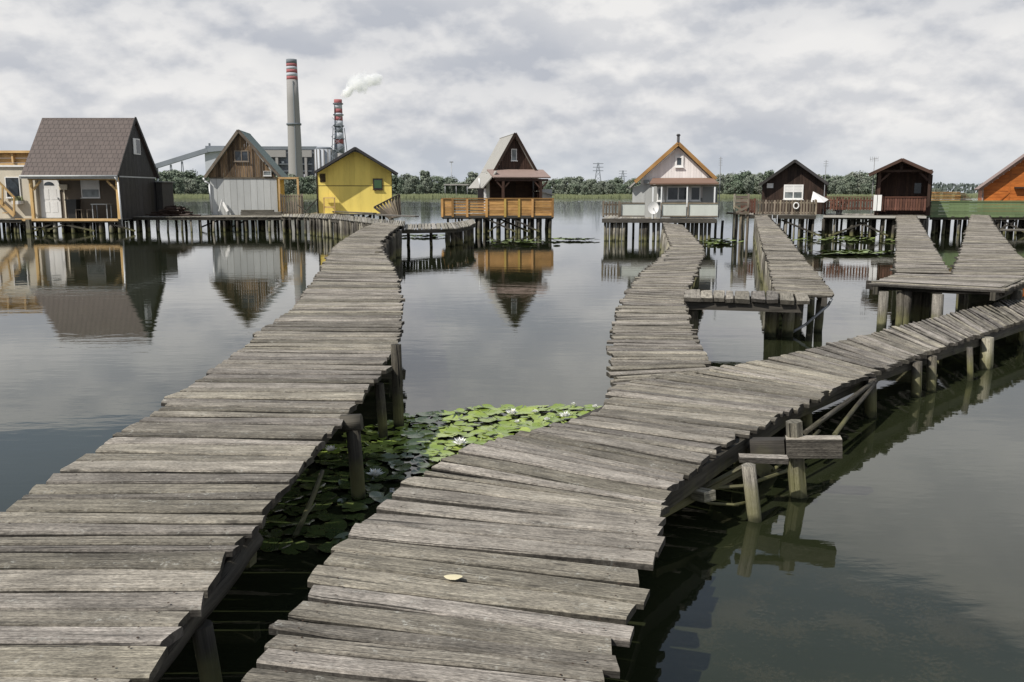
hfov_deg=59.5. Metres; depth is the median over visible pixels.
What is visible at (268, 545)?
lily pad
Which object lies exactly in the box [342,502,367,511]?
lily pad
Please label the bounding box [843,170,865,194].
tree
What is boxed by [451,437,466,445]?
water lily
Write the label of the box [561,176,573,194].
tree
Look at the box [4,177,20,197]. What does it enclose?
window
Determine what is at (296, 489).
lily pad
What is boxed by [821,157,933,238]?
hut
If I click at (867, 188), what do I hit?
tree
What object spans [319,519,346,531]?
lily pad
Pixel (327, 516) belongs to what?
lily pad
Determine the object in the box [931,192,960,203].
board stack
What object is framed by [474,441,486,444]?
lily pad
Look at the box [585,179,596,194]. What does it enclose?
tree
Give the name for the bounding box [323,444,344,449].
lily pad
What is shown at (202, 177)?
tree
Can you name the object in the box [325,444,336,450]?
water lily
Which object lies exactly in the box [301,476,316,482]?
lily pad
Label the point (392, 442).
lily pad
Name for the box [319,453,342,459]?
lily pad
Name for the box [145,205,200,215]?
firewood pile
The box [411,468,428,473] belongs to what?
lily pad
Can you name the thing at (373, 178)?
window
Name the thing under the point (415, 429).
lily pad
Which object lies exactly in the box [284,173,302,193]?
tree
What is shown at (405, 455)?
lily pad
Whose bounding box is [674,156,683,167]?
window
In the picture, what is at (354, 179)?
cabin
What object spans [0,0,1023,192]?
sky
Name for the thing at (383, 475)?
lily pad
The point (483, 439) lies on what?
lily pad
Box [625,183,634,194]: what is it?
tree
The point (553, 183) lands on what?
tree
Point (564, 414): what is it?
water lily
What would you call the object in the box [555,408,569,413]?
lily pad
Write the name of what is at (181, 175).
tree
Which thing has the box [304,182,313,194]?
tree
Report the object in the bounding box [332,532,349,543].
lily pad
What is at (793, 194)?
window
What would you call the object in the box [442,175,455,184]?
tree
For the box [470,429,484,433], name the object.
lily pad
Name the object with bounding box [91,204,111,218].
table
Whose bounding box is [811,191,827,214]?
parasol
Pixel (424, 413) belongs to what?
lily pad
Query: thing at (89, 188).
window
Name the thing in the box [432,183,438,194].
tree
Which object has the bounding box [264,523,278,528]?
lily pad
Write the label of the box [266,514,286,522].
lily pad
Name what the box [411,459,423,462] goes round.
lily pad
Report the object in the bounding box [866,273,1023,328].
platform
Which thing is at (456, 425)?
lily pad
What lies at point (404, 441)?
lily pad
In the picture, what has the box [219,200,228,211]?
leaning boards
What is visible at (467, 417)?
lily pad
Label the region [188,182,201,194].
tree
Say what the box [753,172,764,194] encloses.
tree
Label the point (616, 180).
tree
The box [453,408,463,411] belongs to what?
lily pad
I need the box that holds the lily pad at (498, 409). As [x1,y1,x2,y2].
[489,408,505,411]
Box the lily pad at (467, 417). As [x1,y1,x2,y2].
[462,415,477,419]
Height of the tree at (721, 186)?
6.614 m
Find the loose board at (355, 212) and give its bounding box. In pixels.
[332,211,376,213]
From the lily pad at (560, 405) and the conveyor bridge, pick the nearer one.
the lily pad at (560, 405)
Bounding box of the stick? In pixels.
[292,469,323,537]
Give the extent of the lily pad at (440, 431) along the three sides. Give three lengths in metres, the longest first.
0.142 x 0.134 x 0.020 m
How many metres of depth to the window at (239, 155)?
48.63 m
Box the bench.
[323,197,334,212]
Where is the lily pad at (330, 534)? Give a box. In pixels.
[320,528,347,539]
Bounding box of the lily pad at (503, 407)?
[500,406,514,409]
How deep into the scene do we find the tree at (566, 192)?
365.82 m
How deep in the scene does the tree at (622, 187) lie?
356.80 m
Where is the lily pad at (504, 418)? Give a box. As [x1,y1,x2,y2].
[493,416,511,420]
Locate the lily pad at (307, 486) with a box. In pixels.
[300,482,325,489]
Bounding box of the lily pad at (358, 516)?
[343,513,365,519]
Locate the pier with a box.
[133,215,301,231]
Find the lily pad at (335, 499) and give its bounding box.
[325,497,340,502]
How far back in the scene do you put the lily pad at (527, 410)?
8.28 m
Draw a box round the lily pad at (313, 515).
[308,514,323,518]
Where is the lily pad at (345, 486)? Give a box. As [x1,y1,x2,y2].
[337,484,350,489]
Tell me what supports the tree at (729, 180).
on the bank
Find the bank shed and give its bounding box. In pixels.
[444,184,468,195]
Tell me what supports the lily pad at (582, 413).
on the lake water
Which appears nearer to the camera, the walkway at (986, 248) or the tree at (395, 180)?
the walkway at (986, 248)
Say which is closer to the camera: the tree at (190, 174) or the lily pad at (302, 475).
the lily pad at (302, 475)
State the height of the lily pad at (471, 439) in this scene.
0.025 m
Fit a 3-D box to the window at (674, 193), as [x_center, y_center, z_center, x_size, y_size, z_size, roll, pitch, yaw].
[7.005,-6.193,37.751,1.019,0.630,0.095,1,10,8]
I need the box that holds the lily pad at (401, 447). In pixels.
[394,446,408,449]
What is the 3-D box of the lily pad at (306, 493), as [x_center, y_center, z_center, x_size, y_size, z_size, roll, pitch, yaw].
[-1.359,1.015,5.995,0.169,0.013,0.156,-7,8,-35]
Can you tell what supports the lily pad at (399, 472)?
on the lake water
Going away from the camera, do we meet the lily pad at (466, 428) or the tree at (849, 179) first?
the lily pad at (466, 428)
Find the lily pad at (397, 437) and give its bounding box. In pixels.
[390,435,406,440]
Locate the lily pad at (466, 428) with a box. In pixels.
[458,426,473,430]
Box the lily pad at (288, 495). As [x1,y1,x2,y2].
[278,490,303,502]
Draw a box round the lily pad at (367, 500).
[354,498,374,503]
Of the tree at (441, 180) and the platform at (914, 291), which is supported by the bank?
the tree at (441, 180)
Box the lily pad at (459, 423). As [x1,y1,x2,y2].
[455,421,466,424]
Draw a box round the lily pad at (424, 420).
[415,418,437,423]
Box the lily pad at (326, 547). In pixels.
[317,539,339,552]
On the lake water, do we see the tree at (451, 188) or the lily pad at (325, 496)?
the lily pad at (325, 496)
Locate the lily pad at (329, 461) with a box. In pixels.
[315,457,340,464]
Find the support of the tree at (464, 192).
on the bank
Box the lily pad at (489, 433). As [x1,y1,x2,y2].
[483,431,496,435]
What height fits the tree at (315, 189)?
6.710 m
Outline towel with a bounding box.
[873,195,881,210]
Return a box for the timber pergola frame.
[278,177,303,213]
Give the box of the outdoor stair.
[0,182,15,216]
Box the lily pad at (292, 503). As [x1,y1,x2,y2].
[278,500,298,507]
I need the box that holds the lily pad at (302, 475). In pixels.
[299,472,305,478]
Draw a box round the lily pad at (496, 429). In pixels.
[487,427,507,432]
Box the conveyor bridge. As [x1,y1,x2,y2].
[155,146,224,171]
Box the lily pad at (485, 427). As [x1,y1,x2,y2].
[477,425,497,429]
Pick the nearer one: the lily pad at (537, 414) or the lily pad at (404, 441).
the lily pad at (404, 441)
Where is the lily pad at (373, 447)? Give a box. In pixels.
[364,444,380,449]
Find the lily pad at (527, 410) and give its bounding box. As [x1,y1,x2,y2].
[519,407,537,413]
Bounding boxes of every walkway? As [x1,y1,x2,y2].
[0,222,405,681]
[241,296,1023,681]
[402,219,475,247]
[606,222,715,386]
[684,289,832,336]
[753,215,833,332]
[889,215,950,296]
[950,215,1023,310]
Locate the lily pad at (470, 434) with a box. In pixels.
[461,433,475,436]
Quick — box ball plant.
[832,197,847,214]
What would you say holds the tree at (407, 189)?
on the bank
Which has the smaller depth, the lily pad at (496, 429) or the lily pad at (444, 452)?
the lily pad at (444, 452)
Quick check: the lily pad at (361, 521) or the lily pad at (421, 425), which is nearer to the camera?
the lily pad at (361, 521)
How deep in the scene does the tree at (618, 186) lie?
364.45 m
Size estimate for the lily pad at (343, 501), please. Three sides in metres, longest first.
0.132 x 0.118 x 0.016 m
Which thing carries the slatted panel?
on the boardwalk
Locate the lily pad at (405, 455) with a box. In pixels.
[399,452,413,457]
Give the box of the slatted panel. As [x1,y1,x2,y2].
[374,194,400,218]
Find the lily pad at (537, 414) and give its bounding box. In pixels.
[528,412,540,415]
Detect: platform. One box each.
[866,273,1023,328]
[872,201,1023,234]
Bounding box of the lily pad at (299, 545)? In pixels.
[278,541,308,554]
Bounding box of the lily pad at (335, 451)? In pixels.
[330,449,341,453]
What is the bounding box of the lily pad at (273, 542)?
[260,537,292,551]
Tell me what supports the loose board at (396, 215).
on the boardwalk
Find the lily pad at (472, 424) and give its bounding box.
[466,423,480,425]
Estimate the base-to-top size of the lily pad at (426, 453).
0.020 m
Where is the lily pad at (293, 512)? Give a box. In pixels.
[281,506,301,515]
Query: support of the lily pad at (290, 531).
on the lake water
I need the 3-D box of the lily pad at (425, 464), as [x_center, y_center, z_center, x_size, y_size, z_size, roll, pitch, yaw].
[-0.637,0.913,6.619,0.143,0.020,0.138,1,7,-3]
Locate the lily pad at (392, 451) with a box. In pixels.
[383,449,401,452]
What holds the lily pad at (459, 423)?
on the lake water
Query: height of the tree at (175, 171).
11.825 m
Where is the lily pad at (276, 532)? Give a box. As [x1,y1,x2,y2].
[259,528,282,537]
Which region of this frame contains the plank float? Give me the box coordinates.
[1000,229,1023,235]
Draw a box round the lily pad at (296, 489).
[290,487,300,491]
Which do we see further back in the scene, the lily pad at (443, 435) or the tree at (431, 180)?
the tree at (431, 180)
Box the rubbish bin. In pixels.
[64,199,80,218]
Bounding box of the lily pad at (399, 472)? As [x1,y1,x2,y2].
[392,470,405,474]
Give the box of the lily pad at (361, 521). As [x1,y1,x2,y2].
[348,519,365,525]
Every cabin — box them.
[0,150,52,233]
[17,117,174,232]
[202,130,290,228]
[311,147,397,225]
[441,132,554,233]
[602,134,723,240]
[740,160,829,237]
[974,154,1023,200]
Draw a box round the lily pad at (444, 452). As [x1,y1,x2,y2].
[435,450,454,455]
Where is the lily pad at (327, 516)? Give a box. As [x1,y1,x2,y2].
[316,513,345,520]
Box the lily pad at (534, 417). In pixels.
[531,415,544,419]
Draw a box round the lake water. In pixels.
[0,198,1023,681]
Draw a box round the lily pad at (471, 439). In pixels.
[463,436,476,442]
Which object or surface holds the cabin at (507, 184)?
in the lake water
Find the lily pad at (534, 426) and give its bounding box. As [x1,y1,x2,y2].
[523,423,543,429]
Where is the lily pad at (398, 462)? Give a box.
[388,460,403,465]
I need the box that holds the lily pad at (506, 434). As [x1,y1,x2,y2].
[502,433,513,436]
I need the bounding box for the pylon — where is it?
[593,163,602,180]
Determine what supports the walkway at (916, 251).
in the lake water
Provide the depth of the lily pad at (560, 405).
8.47 m
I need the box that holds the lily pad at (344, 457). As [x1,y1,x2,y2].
[337,454,347,458]
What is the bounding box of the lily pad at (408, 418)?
[406,416,417,420]
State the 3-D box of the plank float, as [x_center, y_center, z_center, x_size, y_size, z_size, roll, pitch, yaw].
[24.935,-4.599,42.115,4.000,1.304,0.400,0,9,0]
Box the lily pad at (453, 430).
[444,427,466,434]
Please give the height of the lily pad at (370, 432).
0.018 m
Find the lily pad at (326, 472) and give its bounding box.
[311,469,333,477]
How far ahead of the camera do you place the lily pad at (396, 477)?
6.34 m
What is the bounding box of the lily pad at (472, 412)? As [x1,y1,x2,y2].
[466,410,481,415]
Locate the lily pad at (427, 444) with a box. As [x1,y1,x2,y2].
[422,442,436,447]
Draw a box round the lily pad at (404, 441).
[394,438,409,443]
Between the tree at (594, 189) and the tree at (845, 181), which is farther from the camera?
the tree at (845, 181)
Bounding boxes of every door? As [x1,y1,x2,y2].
[39,180,61,217]
[501,182,515,207]
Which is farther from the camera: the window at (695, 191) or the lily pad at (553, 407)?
the window at (695, 191)
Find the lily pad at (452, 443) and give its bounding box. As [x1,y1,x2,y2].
[444,440,455,445]
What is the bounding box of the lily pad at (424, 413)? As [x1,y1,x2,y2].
[415,411,433,415]
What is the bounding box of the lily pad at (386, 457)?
[375,453,399,462]
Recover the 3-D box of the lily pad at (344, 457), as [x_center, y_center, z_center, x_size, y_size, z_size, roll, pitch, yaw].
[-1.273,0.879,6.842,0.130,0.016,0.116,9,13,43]
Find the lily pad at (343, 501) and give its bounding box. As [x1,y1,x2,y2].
[337,498,354,505]
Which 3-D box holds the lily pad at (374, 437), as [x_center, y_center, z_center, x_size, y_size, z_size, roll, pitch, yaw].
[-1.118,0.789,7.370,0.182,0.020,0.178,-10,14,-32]
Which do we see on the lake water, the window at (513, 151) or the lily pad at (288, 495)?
the lily pad at (288, 495)
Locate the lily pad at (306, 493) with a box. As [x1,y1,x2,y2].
[297,489,321,495]
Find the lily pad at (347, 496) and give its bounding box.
[340,494,351,498]
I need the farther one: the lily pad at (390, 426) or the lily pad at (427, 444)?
the lily pad at (390, 426)
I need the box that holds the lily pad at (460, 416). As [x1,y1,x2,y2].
[452,413,462,418]
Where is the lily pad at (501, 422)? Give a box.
[492,421,510,426]
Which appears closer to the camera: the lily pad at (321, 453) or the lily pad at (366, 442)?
the lily pad at (321, 453)
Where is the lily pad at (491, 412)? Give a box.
[485,410,503,414]
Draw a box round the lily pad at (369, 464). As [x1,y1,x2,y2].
[366,462,381,466]
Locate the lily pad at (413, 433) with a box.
[401,431,424,437]
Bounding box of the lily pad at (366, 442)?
[364,441,379,445]
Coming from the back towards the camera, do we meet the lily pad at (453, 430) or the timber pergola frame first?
the timber pergola frame
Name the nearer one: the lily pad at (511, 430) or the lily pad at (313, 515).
the lily pad at (313, 515)
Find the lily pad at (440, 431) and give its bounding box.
[435,429,447,433]
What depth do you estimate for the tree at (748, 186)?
353.39 m
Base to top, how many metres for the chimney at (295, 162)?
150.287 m
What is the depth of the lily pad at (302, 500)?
5.89 m
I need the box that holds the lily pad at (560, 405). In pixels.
[553,403,570,408]
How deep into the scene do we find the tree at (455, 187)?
355.45 m
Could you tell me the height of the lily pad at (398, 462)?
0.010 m
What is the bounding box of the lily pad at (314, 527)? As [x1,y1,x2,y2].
[306,525,328,532]
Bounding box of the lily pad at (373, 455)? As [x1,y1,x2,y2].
[366,453,381,458]
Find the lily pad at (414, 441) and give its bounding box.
[408,438,429,444]
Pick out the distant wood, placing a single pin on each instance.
(950, 186)
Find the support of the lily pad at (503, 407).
on the lake water
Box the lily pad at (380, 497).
[369,491,393,502]
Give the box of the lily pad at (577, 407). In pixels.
[568,406,583,409]
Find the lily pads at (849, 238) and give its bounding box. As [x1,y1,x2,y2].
[789,231,895,240]
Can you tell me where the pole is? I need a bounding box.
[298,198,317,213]
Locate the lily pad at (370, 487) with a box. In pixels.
[365,483,383,490]
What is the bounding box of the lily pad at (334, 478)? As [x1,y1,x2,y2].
[321,475,342,482]
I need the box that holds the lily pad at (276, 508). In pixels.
[270,504,291,511]
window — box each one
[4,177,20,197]
[80,180,100,197]
[132,138,140,154]
[234,150,248,161]
[373,178,382,189]
[511,149,516,160]
[656,187,664,201]
[666,186,689,201]
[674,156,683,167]
[689,186,700,201]
[783,185,803,199]
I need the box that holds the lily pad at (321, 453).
[317,450,329,455]
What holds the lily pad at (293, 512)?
on the lake water
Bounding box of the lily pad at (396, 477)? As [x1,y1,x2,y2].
[383,474,404,479]
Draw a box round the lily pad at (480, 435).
[477,434,489,437]
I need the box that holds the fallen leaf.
[444,574,461,579]
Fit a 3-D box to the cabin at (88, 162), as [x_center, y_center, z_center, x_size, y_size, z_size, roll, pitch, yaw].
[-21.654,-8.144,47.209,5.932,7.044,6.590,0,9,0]
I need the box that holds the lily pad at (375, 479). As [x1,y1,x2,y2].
[370,477,382,481]
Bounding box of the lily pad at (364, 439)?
[361,437,370,441]
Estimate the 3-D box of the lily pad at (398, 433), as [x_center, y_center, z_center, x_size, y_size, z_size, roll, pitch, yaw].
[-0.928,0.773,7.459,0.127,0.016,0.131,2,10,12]
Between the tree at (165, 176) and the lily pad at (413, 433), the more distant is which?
the tree at (165, 176)
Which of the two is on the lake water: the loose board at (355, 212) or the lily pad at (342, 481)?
the lily pad at (342, 481)
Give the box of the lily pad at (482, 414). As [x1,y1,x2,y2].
[472,412,488,417]
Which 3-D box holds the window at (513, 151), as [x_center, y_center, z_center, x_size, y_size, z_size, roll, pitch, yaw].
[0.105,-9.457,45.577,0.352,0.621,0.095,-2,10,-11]
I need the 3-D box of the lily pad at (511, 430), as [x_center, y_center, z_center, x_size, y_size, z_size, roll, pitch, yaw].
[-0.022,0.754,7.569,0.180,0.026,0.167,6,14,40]
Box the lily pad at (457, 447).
[451,445,464,449]
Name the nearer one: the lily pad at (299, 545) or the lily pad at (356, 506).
the lily pad at (299, 545)
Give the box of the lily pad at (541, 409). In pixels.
[537,408,552,410]
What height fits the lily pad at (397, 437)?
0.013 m
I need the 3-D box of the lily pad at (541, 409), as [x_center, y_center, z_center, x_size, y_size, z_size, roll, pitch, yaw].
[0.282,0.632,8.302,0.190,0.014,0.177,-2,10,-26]
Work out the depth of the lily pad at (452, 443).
7.19 m
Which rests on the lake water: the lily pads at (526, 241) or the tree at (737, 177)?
the lily pads at (526, 241)
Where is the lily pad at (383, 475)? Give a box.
[373,473,386,477]
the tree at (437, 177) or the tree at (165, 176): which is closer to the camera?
the tree at (165, 176)
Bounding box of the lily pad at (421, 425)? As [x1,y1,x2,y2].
[411,423,431,427]
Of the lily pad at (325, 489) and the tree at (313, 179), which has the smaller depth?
the lily pad at (325, 489)
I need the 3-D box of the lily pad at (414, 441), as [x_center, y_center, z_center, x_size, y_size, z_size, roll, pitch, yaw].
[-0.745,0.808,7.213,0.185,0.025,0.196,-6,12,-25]
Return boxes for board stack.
[240,210,283,214]
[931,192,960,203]
[953,193,971,200]
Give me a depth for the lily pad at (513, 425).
7.75 m
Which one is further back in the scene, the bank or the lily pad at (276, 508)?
the bank
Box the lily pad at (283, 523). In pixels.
[273,521,291,527]
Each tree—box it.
[162,172,180,193]
[169,169,183,193]
[172,177,184,193]
[173,172,186,194]
[182,179,195,194]
[183,169,197,178]
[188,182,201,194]
[195,179,207,193]
[196,175,208,192]
[198,183,207,193]
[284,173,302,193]
[284,182,290,192]
[295,176,308,191]
[295,182,303,193]
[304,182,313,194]
[306,175,313,193]
[309,175,315,194]
[312,182,316,193]
[392,174,403,193]
[396,183,404,193]
[399,173,412,193]
[403,183,414,194]
[404,179,414,191]
[409,175,422,192]
[415,184,424,194]
[419,170,430,190]
[420,175,434,191]
[422,181,430,193]
[424,177,430,192]
[431,182,440,193]
[432,175,442,184]
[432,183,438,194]
[436,177,447,194]
[441,184,450,193]
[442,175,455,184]
[449,182,458,193]
[451,185,461,194]
[456,181,467,193]
[462,186,469,194]
[467,171,478,189]
[468,176,475,194]
[551,178,559,188]
[555,183,564,194]
[556,178,563,190]
[560,180,568,194]
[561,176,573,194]
[568,177,585,193]
[569,183,578,194]
[571,181,582,194]
[580,185,588,195]
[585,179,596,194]
[586,182,591,194]
[592,183,602,194]
[592,185,598,194]
[597,181,606,194]
[604,183,614,193]
[609,177,622,193]
[616,183,623,194]
[618,184,625,193]
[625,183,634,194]
[716,173,726,190]
[717,181,724,193]
[722,173,734,189]
[723,183,730,194]
[724,177,734,193]
[730,173,745,194]
[730,181,740,194]
[738,170,754,193]
[743,178,754,194]
[746,175,754,191]
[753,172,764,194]
[754,170,773,185]
[754,181,761,194]
[826,178,835,193]
[828,182,835,194]
[830,175,842,186]
[830,179,844,194]
[836,180,846,194]
[842,175,847,194]
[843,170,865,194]
[843,176,856,194]
[844,182,856,192]
[853,177,867,194]
[859,183,865,194]
[862,183,873,194]
[863,175,876,190]
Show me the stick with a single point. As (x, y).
(308, 509)
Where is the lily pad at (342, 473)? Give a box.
[335,471,349,475]
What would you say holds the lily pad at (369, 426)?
on the lake water
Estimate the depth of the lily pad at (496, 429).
7.63 m
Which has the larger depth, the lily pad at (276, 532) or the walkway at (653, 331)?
the walkway at (653, 331)
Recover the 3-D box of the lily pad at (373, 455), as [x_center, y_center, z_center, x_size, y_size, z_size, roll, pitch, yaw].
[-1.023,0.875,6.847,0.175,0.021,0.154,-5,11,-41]
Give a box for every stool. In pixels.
[75,209,84,218]
[86,209,95,218]
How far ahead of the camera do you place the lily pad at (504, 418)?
8.01 m
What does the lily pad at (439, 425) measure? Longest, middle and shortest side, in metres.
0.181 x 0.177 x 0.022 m
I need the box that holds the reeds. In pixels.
[173,193,977,197]
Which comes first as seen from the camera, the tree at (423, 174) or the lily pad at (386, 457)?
the lily pad at (386, 457)
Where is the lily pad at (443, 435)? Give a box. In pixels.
[435,433,457,437]
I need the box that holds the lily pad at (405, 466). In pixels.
[390,463,410,470]
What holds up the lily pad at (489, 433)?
on the lake water
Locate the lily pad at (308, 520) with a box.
[292,516,314,525]
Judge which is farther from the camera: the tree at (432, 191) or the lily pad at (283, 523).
the tree at (432, 191)
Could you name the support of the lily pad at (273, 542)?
on the lake water
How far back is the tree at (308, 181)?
380.19 m
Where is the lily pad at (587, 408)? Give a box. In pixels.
[581,407,596,409]
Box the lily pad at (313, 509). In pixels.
[295,506,316,513]
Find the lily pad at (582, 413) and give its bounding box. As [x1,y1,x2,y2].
[576,411,588,415]
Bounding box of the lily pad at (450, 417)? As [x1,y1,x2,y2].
[443,415,459,420]
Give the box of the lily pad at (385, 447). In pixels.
[377,445,392,449]
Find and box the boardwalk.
[281,213,404,239]
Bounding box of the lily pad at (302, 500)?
[295,494,309,502]
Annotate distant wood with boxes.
[842,182,981,193]
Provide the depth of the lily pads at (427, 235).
40.74 m
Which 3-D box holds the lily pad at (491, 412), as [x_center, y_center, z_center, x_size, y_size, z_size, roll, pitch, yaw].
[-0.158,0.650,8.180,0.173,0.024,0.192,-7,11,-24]
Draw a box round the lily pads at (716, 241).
[700,238,742,244]
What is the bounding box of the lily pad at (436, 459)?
[429,457,444,461]
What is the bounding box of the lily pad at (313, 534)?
[304,529,324,537]
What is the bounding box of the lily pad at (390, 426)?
[373,424,393,428]
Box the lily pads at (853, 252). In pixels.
[799,249,894,254]
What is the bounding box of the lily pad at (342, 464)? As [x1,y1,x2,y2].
[327,462,348,468]
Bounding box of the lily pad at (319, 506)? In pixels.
[305,501,332,510]
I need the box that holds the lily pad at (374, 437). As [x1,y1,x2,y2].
[366,434,386,439]
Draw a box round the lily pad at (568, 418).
[560,416,576,419]
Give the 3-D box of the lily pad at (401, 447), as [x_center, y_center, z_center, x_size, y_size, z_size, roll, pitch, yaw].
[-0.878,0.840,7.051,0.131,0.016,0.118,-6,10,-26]
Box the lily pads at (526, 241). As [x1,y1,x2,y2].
[488,237,598,243]
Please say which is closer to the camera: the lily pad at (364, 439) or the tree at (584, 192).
the lily pad at (364, 439)
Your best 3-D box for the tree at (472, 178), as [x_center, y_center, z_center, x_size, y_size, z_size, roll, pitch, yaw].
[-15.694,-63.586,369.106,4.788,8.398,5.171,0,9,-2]
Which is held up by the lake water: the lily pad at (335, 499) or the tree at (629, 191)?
the lily pad at (335, 499)
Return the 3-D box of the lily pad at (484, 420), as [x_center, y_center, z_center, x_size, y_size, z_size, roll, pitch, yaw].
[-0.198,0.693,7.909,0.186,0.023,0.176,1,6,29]
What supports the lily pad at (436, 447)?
on the lake water
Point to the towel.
(876, 205)
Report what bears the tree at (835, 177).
on the bank
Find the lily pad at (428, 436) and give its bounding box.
[421,434,437,439]
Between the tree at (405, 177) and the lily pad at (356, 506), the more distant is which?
the tree at (405, 177)
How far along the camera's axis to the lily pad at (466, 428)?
7.66 m
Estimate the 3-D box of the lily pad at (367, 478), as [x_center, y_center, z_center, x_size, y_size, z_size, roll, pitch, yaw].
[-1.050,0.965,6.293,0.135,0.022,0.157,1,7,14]
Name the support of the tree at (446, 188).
on the bank
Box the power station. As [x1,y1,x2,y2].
[205,143,333,178]
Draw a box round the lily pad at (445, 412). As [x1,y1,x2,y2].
[436,410,454,414]
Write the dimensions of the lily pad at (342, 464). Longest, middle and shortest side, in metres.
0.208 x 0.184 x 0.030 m
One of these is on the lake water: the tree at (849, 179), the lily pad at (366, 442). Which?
the lily pad at (366, 442)
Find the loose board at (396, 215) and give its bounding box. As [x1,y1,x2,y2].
[376,214,418,216]
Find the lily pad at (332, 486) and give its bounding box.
[326,485,339,489]
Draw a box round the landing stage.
[726,194,749,240]
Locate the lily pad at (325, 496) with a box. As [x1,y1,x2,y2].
[314,492,336,500]
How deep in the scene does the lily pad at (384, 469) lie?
6.52 m
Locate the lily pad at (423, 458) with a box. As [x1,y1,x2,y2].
[415,456,431,460]
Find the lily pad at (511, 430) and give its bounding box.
[500,427,519,432]
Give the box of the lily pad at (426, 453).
[419,450,439,456]
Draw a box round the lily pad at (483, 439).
[477,436,493,440]
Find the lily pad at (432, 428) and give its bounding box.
[425,426,437,429]
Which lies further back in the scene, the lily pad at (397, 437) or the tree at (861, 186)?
the tree at (861, 186)
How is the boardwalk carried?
in the lake water
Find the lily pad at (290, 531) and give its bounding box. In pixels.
[283,526,311,535]
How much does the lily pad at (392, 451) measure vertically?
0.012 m
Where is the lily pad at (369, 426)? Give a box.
[364,424,375,428]
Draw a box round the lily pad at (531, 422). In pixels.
[525,420,541,425]
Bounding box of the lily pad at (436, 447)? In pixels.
[423,445,443,451]
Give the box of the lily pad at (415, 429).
[400,427,421,431]
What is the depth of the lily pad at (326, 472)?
6.45 m
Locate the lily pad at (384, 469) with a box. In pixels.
[365,466,388,475]
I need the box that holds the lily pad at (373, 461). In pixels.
[367,459,378,463]
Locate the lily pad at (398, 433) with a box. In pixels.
[393,431,406,435]
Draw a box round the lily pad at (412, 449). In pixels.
[400,445,424,452]
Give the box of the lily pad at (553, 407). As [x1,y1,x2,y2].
[548,406,563,410]
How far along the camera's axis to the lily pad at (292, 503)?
5.82 m
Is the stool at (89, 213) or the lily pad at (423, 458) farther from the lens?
the stool at (89, 213)
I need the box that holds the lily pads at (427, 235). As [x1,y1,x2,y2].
[402,234,444,236]
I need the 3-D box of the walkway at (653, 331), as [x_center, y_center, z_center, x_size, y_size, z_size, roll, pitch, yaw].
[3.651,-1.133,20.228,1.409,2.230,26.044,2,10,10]
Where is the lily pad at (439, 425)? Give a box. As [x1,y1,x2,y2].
[428,424,447,428]
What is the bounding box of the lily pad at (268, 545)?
[258,540,270,549]
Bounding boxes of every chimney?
[286,59,302,192]
[331,99,346,160]
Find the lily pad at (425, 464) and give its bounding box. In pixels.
[417,462,434,467]
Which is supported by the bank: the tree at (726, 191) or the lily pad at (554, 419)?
the tree at (726, 191)
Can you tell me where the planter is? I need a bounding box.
[11,196,23,203]
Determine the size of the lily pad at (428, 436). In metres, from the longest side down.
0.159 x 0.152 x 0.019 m
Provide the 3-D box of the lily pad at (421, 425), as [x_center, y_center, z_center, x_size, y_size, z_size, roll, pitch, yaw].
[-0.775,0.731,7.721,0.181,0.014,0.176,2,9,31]
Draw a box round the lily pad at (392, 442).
[380,440,399,445]
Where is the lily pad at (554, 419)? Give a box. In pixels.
[548,417,563,421]
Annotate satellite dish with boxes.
[648,202,658,217]
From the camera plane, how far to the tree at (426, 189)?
358.32 m
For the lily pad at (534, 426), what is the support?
on the lake water
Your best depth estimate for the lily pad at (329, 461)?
6.71 m
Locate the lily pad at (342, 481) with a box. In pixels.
[338,478,349,486]
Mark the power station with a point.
(314, 158)
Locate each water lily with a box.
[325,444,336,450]
[367,468,384,476]
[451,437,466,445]
[505,408,517,414]
[559,412,570,416]
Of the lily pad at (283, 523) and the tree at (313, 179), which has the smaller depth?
the lily pad at (283, 523)
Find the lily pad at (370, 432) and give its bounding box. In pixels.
[366,430,377,434]
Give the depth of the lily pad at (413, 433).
7.43 m
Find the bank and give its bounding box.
[178,193,977,197]
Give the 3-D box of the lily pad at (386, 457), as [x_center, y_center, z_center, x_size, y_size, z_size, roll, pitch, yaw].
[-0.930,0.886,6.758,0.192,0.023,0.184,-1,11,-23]
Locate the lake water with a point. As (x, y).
(890, 548)
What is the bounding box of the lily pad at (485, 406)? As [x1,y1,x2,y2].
[476,404,494,408]
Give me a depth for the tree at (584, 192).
357.07 m
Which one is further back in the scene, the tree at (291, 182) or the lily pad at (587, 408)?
the tree at (291, 182)
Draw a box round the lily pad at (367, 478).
[364,475,371,481]
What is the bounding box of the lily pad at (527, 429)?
[517,427,530,432]
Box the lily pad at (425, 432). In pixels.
[418,430,435,435]
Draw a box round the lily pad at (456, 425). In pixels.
[450,423,462,427]
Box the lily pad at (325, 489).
[319,487,330,492]
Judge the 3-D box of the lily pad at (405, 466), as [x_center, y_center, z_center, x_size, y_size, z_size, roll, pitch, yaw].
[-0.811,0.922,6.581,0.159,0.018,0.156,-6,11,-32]
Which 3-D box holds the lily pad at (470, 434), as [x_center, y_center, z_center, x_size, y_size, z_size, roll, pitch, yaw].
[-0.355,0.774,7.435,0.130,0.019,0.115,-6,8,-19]
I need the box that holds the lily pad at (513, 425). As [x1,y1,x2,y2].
[501,422,523,429]
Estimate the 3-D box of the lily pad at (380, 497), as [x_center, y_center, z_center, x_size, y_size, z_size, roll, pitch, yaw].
[-0.853,1.027,5.936,0.191,0.024,0.201,3,10,3]
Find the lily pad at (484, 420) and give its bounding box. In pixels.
[479,418,497,421]
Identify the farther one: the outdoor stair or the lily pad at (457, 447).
the outdoor stair
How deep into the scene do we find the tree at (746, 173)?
381.50 m

